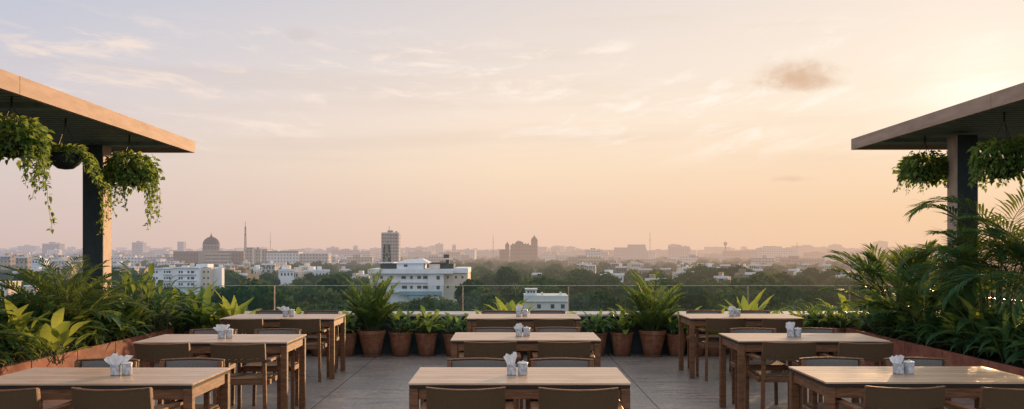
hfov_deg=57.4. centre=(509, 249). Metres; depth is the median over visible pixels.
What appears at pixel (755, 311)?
dining chair
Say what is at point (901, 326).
broad leaf plant
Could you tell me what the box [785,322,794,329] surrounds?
paper napkins
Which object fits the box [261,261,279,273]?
house
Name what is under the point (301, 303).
broad tree
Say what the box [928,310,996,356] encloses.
arching leaf plant
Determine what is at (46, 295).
feather palm
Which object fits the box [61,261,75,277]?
house
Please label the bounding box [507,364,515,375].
napkin holder
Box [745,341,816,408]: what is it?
dining chair
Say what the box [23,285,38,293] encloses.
house
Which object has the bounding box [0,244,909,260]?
distant city
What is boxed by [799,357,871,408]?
dining chair
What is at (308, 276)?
broad tree
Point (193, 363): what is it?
dining chair
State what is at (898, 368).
napkin holder
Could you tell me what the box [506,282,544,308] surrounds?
broad tree
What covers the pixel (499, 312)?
dining chair
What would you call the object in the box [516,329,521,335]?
napkin holder
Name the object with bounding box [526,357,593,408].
dining chair
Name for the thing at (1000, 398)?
dining chair
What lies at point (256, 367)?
dining chair
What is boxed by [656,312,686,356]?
potted plant
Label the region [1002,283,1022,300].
broad tree
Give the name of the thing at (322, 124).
sky
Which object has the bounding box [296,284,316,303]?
broad tree
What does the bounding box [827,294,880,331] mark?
broad leaf plant
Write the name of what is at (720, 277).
house
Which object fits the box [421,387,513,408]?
dining chair
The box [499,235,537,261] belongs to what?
gothic palace
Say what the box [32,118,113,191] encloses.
hanging basket
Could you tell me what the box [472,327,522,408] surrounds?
dining chair
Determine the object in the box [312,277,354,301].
broad tree
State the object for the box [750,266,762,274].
house
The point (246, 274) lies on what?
house
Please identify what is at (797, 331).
condiment jar
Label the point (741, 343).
dining table
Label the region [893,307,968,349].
arching leaf plant
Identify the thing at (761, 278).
broad tree
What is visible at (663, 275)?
broad tree
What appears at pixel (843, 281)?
broad tree
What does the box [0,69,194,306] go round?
canopy roof
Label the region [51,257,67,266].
house
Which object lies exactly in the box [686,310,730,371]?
dining chair
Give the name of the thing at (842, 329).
potted plant
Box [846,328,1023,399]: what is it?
planter box
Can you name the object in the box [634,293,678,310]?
broad tree
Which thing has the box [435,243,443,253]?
hazy block
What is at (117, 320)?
broad leaf plant
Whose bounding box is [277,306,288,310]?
paper napkins
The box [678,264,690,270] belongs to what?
house
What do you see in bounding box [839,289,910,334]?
broad leaf plant
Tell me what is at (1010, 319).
arching leaf plant
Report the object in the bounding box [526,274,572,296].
broad tree
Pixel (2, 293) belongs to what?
broad leaf plant
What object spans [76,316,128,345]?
arching leaf plant
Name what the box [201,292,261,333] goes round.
potted leafy plant
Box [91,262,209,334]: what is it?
leafy shrub
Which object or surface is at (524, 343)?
dining table
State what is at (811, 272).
broad tree
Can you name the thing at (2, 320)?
arching leaf plant
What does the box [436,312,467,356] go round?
potted plant
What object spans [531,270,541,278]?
house
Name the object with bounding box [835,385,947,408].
dining chair
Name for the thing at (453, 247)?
hazy block
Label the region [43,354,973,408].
floor
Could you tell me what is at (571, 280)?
broad tree
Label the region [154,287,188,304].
broad tree
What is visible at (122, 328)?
arching leaf plant
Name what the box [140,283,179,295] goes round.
broad tree
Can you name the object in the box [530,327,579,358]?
dining chair
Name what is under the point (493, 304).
broad tree
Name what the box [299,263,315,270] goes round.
house
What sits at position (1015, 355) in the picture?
broad leaf plant
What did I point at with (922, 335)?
arching leaf plant
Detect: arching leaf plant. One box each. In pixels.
[0,296,107,355]
[0,298,53,322]
[0,314,51,328]
[0,326,69,363]
[0,330,39,366]
[12,320,50,359]
[30,329,87,354]
[41,298,109,346]
[63,317,107,350]
[71,293,151,340]
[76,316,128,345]
[87,309,152,342]
[113,304,155,338]
[128,307,163,334]
[143,305,177,329]
[848,302,923,340]
[854,286,895,332]
[875,310,920,342]
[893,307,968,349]
[893,309,948,347]
[915,300,1013,348]
[918,302,986,342]
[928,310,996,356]
[952,306,1023,355]
[962,313,1023,365]
[967,305,1022,334]
[977,312,1023,364]
[1001,340,1023,362]
[1003,342,1023,349]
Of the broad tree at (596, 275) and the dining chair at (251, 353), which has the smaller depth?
the dining chair at (251, 353)
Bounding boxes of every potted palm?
[341,262,404,356]
[619,267,685,356]
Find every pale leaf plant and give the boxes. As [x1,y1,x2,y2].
[0,298,73,362]
[13,308,96,365]
[106,294,159,337]
[893,298,948,333]
[933,295,1020,351]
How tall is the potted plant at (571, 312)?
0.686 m
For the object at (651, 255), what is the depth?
1560.91 m
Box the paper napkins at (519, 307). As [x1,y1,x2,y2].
[516,304,522,310]
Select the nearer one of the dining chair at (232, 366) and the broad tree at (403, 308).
the dining chair at (232, 366)
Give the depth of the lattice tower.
316.95 m
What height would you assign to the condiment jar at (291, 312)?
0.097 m
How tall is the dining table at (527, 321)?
0.750 m
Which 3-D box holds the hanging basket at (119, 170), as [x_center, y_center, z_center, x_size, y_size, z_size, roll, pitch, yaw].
[-4.995,-0.857,12.252,0.870,1.337,0.843,0,0,0]
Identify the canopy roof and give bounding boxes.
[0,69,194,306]
[851,82,1023,304]
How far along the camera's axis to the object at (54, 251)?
1461.09 m
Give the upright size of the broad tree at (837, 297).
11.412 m
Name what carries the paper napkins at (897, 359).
in the napkin holder at (898, 368)
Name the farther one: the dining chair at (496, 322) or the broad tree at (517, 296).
the broad tree at (517, 296)
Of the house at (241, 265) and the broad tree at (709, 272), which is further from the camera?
the house at (241, 265)
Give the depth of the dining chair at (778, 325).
11.21 m
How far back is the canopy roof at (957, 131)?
12.20 m
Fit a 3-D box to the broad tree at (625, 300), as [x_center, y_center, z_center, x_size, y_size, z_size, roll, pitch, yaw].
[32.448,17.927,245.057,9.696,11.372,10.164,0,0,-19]
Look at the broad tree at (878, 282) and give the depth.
300.96 m
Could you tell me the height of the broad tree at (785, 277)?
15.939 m
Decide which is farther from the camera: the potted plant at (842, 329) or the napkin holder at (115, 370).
the potted plant at (842, 329)
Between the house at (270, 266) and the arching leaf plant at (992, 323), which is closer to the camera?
the arching leaf plant at (992, 323)
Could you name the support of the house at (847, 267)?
on the ground
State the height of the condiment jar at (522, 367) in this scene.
0.097 m
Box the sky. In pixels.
[0,0,1023,250]
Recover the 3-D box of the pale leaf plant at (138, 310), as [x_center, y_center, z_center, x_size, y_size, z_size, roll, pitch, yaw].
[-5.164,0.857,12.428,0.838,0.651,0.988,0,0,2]
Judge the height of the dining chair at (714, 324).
0.775 m
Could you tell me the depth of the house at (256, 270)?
556.87 m
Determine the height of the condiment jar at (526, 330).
0.097 m
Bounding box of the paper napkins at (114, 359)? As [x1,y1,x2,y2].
[104,353,132,364]
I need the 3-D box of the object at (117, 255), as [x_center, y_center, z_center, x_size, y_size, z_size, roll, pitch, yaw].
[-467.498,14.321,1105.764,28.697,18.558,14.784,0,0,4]
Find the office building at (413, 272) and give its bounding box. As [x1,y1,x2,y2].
[367,254,470,305]
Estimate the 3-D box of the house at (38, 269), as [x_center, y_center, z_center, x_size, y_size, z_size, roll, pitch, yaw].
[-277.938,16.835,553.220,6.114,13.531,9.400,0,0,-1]
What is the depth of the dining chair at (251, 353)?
8.29 m
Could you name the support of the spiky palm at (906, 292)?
on the planter box at (906, 348)
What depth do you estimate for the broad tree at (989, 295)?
181.20 m
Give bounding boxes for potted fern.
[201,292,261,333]
[472,296,536,313]
[705,308,728,356]
[721,288,789,353]
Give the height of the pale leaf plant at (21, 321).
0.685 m
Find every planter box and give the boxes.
[0,328,173,400]
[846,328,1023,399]
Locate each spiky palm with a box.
[817,239,956,336]
[855,267,986,341]
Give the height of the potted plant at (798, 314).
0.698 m
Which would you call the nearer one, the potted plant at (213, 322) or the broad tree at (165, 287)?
the potted plant at (213, 322)
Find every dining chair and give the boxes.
[0,388,71,408]
[41,358,139,408]
[71,387,182,408]
[133,343,210,400]
[154,358,224,408]
[171,328,236,404]
[210,343,280,408]
[222,319,276,373]
[237,328,300,408]
[243,310,289,372]
[280,319,328,381]
[295,310,339,372]
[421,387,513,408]
[447,358,506,366]
[459,341,520,408]
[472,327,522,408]
[474,319,519,361]
[482,310,515,313]
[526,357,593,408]
[527,310,564,366]
[529,319,573,366]
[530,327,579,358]
[530,387,622,408]
[532,341,594,403]
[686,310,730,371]
[695,318,745,380]
[730,328,791,408]
[741,310,782,362]
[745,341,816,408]
[748,318,802,371]
[792,328,855,408]
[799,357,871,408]
[817,342,893,402]
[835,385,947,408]
[883,357,979,408]
[944,387,1023,408]
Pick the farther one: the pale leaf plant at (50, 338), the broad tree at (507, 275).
the broad tree at (507, 275)
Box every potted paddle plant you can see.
[155,287,216,333]
[165,278,234,356]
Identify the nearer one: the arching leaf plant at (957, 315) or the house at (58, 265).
the arching leaf plant at (957, 315)
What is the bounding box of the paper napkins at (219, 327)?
[213,324,229,331]
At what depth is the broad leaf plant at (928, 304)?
12.46 m
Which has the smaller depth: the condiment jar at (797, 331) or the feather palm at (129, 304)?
the condiment jar at (797, 331)
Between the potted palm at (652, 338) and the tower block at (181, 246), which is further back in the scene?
the tower block at (181, 246)
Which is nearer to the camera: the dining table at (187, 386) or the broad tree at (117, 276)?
the dining table at (187, 386)
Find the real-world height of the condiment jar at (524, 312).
0.097 m
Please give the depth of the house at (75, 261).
535.92 m
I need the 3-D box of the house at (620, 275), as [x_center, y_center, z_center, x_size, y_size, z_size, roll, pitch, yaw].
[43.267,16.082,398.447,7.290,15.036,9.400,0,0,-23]
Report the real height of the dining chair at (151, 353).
0.775 m
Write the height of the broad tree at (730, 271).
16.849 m
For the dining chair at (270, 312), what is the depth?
12.71 m
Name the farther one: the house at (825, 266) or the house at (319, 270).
the house at (825, 266)
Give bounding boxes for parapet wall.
[176,311,879,353]
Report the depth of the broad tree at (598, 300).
213.53 m
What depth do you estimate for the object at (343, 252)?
1431.41 m
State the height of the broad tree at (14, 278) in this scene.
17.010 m
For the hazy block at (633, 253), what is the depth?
1500.00 m
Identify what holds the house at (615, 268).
on the ground
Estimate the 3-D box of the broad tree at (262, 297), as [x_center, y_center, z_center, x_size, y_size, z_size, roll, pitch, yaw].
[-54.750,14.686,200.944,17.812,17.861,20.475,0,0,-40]
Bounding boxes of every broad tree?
[9,270,54,288]
[36,269,59,285]
[111,266,141,284]
[113,272,149,294]
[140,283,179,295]
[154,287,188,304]
[210,277,302,310]
[224,269,234,274]
[224,271,251,289]
[260,272,280,287]
[276,283,305,303]
[276,301,319,310]
[289,277,312,289]
[294,298,354,310]
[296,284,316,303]
[304,273,313,280]
[305,286,341,307]
[309,273,333,283]
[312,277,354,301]
[330,272,354,288]
[352,276,369,289]
[395,301,407,307]
[396,301,415,310]
[405,294,463,310]
[453,278,485,303]
[457,286,502,310]
[474,304,497,310]
[478,299,494,310]
[489,300,508,309]
[493,266,520,290]
[499,282,521,301]
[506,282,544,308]
[517,275,532,284]
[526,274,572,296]
[543,284,571,299]
[563,276,590,294]
[564,267,595,288]
[569,287,621,310]
[569,288,578,294]
[594,271,625,282]
[594,272,622,296]
[613,282,633,297]
[618,299,629,307]
[622,277,714,310]
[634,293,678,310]
[644,269,671,279]
[663,278,684,286]
[673,270,707,282]
[684,263,720,278]
[694,277,721,299]
[709,286,750,310]
[709,304,723,309]
[717,264,754,278]
[719,279,732,289]
[725,271,787,293]
[746,290,767,308]
[761,282,821,310]
[769,272,796,288]
[771,299,829,310]
[793,273,815,291]
[799,267,818,282]
[810,286,837,306]
[814,268,840,284]
[818,275,838,289]
[830,277,856,291]
[830,290,845,305]
[833,276,863,284]
[846,283,880,303]
[864,286,892,300]
[870,270,901,286]
[988,289,1004,298]
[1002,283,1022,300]
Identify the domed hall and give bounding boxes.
[173,234,244,266]
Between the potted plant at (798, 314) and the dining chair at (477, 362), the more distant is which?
the potted plant at (798, 314)
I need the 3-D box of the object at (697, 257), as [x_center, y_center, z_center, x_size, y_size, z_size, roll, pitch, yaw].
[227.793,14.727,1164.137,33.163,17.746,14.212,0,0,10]
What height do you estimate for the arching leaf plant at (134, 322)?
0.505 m
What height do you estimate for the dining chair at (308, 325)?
0.775 m
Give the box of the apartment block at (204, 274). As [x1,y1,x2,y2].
[152,263,223,296]
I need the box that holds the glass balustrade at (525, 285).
[113,285,895,310]
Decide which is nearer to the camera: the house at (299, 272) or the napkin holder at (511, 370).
the napkin holder at (511, 370)
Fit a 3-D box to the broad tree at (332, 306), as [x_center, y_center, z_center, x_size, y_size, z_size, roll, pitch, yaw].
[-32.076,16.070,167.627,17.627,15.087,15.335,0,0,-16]
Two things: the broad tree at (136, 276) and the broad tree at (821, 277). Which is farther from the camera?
the broad tree at (821, 277)
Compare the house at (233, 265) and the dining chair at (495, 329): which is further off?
the house at (233, 265)
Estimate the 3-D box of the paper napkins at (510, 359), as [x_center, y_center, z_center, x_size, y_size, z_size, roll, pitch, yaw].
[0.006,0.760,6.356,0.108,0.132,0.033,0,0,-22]
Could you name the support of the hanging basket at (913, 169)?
hanging from the canopy roof at (957, 131)
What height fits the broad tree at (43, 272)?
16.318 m
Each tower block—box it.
[42,242,64,254]
[132,241,146,255]
[177,242,185,250]
[381,230,399,263]
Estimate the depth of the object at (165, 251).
1482.57 m
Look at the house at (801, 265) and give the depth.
693.96 m
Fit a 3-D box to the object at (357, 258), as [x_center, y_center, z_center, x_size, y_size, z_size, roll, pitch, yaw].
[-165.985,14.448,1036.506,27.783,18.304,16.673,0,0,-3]
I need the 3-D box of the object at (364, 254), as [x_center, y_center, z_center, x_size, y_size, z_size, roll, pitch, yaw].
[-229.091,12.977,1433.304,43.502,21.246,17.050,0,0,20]
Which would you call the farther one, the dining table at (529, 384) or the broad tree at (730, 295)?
the broad tree at (730, 295)
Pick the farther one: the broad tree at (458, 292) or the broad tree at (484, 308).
the broad tree at (458, 292)
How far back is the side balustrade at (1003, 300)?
12.13 m
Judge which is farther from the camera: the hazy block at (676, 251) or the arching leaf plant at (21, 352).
the hazy block at (676, 251)
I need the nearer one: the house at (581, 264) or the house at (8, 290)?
the house at (8, 290)
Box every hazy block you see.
[326,247,340,252]
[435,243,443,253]
[452,244,455,251]
[551,246,559,251]
[585,248,601,256]
[614,247,645,259]
[627,245,645,246]
[668,245,689,258]
[758,247,796,259]
[820,248,859,249]
[828,244,841,247]
[873,241,887,251]
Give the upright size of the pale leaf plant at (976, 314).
0.672 m
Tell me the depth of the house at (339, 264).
708.43 m
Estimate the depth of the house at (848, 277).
386.10 m
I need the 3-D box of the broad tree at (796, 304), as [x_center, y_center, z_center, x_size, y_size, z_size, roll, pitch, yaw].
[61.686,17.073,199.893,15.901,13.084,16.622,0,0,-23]
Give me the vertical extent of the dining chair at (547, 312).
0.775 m
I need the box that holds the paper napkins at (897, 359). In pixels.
[889,355,903,364]
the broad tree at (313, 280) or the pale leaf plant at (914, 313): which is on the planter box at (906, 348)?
the pale leaf plant at (914, 313)
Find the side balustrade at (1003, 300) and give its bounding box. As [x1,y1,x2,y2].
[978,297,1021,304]
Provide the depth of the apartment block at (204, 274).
329.95 m
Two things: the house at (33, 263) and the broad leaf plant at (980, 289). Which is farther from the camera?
the house at (33, 263)
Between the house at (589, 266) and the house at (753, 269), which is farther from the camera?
the house at (589, 266)
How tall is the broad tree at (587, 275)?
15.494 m
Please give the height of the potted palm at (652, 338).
1.344 m
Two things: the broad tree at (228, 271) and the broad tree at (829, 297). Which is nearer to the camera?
the broad tree at (829, 297)
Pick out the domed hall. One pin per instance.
(211, 252)
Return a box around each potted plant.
[196,311,227,328]
[255,310,278,356]
[290,307,316,356]
[307,327,325,356]
[322,310,362,356]
[376,307,426,356]
[406,305,450,356]
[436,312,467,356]
[460,311,478,330]
[567,311,587,329]
[573,310,618,355]
[595,304,642,356]
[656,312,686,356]
[675,306,705,356]
[777,309,815,332]
[788,300,844,356]
[815,293,865,355]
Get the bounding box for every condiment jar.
[121,361,132,375]
[225,328,232,337]
[289,309,293,315]
[517,360,527,374]
[522,309,527,315]
[523,326,529,335]
[735,308,740,315]
[794,327,801,336]
[903,359,914,373]
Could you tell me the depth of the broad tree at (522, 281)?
333.52 m
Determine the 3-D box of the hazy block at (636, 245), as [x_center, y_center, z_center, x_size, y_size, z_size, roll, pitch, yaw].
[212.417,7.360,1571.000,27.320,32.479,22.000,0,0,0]
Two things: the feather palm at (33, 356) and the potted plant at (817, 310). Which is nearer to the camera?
the feather palm at (33, 356)
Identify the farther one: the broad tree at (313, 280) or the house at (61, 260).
the house at (61, 260)
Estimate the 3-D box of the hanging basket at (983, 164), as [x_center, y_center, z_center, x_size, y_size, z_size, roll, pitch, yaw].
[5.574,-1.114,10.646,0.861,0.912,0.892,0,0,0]
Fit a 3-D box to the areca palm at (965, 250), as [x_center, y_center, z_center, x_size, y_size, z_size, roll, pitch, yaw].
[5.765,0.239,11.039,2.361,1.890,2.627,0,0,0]
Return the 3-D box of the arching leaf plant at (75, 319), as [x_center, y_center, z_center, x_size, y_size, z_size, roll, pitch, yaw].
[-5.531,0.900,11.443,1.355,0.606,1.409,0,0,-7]
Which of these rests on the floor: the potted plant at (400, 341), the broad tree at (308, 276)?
the potted plant at (400, 341)
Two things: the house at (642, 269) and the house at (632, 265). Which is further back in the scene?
the house at (632, 265)
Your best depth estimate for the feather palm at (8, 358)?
9.01 m
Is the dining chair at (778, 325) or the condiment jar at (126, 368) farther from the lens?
the dining chair at (778, 325)
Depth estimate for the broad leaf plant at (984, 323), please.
10.29 m
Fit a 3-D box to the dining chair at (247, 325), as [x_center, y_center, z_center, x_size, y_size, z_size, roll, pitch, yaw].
[-3.203,1.214,11.404,0.584,0.775,0.625,0,0,0]
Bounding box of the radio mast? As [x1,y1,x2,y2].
[244,222,245,250]
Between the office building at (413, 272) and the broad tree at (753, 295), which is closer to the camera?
the broad tree at (753, 295)
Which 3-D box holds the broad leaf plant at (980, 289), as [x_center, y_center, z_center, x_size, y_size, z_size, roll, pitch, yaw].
[5.680,0.723,10.768,1.818,0.965,1.569,0,0,40]
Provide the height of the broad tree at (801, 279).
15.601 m
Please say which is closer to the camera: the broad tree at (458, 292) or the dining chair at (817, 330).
the dining chair at (817, 330)
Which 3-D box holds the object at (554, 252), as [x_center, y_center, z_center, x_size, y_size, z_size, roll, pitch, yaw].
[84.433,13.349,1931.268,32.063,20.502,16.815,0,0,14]
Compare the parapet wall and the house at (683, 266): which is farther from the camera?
the house at (683, 266)
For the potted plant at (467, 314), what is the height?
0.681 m
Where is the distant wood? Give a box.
[0,255,1023,291]
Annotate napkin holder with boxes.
[110,364,120,375]
[218,331,224,337]
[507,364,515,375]
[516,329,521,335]
[729,310,734,315]
[787,329,793,336]
[893,363,903,373]
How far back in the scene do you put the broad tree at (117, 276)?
414.15 m
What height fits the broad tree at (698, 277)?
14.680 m
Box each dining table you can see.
[0,368,230,408]
[133,334,306,408]
[219,314,345,378]
[408,367,630,408]
[451,332,600,366]
[466,314,580,356]
[678,314,803,377]
[719,333,889,408]
[788,366,1023,408]
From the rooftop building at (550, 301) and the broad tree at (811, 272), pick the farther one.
the broad tree at (811, 272)
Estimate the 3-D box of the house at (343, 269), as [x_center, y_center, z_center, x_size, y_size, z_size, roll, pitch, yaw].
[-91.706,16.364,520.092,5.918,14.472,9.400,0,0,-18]
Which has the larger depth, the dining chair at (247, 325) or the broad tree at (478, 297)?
the broad tree at (478, 297)
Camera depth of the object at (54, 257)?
777.08 m
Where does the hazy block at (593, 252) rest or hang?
on the ground
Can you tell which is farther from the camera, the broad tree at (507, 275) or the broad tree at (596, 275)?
the broad tree at (596, 275)
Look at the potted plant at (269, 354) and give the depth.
14.04 m
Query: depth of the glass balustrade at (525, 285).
15.01 m
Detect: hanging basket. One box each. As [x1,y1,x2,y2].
[0,96,56,233]
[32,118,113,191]
[96,135,164,234]
[891,135,948,193]
[967,112,1023,192]
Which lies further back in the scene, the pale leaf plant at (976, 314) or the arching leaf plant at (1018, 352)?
the pale leaf plant at (976, 314)
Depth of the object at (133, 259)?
928.75 m
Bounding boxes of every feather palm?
[0,254,150,322]
[0,265,150,346]
[0,293,41,332]
[0,311,40,361]
[0,329,38,339]
[0,351,13,363]
[72,293,150,336]
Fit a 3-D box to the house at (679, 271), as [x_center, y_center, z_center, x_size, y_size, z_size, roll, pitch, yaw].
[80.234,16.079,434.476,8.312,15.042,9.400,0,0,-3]
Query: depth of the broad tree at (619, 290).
335.87 m
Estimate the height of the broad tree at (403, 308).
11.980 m
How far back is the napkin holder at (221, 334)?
8.98 m
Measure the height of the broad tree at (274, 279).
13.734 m
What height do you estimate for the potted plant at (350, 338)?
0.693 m
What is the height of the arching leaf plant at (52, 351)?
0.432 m
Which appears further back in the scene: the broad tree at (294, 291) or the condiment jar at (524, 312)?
the broad tree at (294, 291)
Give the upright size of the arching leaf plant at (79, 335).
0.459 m
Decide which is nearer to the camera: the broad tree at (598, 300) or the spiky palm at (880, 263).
the spiky palm at (880, 263)
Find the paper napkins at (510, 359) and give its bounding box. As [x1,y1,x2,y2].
[504,352,516,364]
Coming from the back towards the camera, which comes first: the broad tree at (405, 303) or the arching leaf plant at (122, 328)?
the broad tree at (405, 303)
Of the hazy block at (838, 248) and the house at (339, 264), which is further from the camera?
the hazy block at (838, 248)
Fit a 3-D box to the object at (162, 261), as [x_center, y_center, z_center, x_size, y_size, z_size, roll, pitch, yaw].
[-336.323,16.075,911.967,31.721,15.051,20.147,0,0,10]
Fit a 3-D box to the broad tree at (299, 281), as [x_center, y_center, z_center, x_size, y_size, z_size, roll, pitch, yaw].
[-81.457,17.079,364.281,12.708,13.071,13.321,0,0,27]
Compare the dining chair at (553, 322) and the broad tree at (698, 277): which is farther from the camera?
the broad tree at (698, 277)
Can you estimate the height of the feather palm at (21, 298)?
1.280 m
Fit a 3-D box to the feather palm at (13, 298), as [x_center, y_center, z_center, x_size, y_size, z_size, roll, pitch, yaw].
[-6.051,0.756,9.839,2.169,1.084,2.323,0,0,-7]
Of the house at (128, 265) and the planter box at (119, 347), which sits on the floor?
the planter box at (119, 347)
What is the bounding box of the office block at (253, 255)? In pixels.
[245,247,330,264]
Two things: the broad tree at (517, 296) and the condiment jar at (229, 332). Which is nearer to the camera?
the condiment jar at (229, 332)
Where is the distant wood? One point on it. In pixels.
(482, 267)
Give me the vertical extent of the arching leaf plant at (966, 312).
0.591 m
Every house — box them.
[0,254,17,269]
[0,281,20,299]
[15,255,34,269]
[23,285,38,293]
[31,256,48,268]
[31,267,41,271]
[43,263,68,279]
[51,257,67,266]
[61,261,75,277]
[67,258,82,277]
[112,261,123,266]
[112,266,126,271]
[124,263,138,272]
[136,263,147,273]
[175,261,188,266]
[224,262,238,268]
[235,270,258,282]
[239,263,249,268]
[243,260,250,266]
[253,266,259,273]
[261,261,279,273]
[278,266,294,286]
[294,267,310,278]
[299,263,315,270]
[304,267,315,273]
[314,266,329,276]
[337,261,345,269]
[339,266,351,271]
[350,273,361,278]
[359,271,369,277]
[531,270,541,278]
[577,262,587,268]
[585,263,595,272]
[600,270,624,282]
[608,264,626,273]
[627,261,640,269]
[638,266,651,273]
[645,274,666,284]
[654,266,670,274]
[672,268,693,278]
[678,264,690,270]
[714,272,730,282]
[720,262,730,267]
[734,269,754,277]
[748,262,760,268]
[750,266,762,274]
[785,267,799,276]
[797,262,809,269]
[818,262,830,268]
[835,271,861,280]
[844,260,854,272]
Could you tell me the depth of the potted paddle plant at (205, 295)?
13.98 m
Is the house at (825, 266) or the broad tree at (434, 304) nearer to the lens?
the broad tree at (434, 304)
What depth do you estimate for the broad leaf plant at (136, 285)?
13.64 m
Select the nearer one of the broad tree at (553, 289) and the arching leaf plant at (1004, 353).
the arching leaf plant at (1004, 353)
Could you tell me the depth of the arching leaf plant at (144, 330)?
13.00 m
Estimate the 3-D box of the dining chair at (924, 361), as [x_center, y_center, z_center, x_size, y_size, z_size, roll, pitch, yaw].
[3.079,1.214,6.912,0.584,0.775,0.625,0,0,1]
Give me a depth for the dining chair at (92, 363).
7.07 m
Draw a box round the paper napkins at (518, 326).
[514,323,522,329]
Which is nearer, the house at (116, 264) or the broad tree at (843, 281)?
the broad tree at (843, 281)
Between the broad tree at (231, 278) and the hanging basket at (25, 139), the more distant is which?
the broad tree at (231, 278)
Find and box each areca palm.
[893,186,1023,317]
[920,213,1023,328]
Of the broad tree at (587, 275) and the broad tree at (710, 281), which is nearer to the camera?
the broad tree at (710, 281)
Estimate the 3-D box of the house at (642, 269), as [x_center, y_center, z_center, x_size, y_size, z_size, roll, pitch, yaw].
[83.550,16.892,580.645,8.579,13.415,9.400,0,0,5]
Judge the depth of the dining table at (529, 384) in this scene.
6.09 m
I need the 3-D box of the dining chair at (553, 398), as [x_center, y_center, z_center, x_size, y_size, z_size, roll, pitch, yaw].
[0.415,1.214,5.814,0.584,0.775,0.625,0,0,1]
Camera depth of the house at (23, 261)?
636.07 m
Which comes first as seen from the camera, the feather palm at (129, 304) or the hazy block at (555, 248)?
the feather palm at (129, 304)
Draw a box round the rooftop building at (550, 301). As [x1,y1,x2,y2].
[524,288,567,310]
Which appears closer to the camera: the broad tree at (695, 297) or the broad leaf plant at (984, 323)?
the broad leaf plant at (984, 323)
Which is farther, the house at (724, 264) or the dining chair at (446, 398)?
the house at (724, 264)
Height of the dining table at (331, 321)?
0.750 m
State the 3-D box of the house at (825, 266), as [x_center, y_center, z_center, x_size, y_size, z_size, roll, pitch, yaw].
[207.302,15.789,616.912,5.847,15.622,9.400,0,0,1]
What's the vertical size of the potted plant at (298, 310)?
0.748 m
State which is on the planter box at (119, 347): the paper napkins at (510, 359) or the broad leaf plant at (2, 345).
the broad leaf plant at (2, 345)
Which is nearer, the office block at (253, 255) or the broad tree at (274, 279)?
the broad tree at (274, 279)
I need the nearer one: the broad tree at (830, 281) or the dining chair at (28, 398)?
the dining chair at (28, 398)
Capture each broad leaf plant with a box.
[0,283,103,316]
[0,297,42,349]
[0,309,50,354]
[33,273,132,329]
[111,280,182,308]
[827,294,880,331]
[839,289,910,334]
[860,273,973,320]
[892,277,1001,331]
[918,273,1021,346]
[936,303,1011,357]
[982,315,1023,363]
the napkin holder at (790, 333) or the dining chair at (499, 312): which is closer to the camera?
the napkin holder at (790, 333)
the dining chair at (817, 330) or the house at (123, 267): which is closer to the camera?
the dining chair at (817, 330)
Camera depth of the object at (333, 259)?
1010.06 m
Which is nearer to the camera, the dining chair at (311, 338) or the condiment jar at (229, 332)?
the condiment jar at (229, 332)
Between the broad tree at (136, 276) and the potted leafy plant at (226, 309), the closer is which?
the potted leafy plant at (226, 309)
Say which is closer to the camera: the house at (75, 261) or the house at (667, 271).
the house at (75, 261)

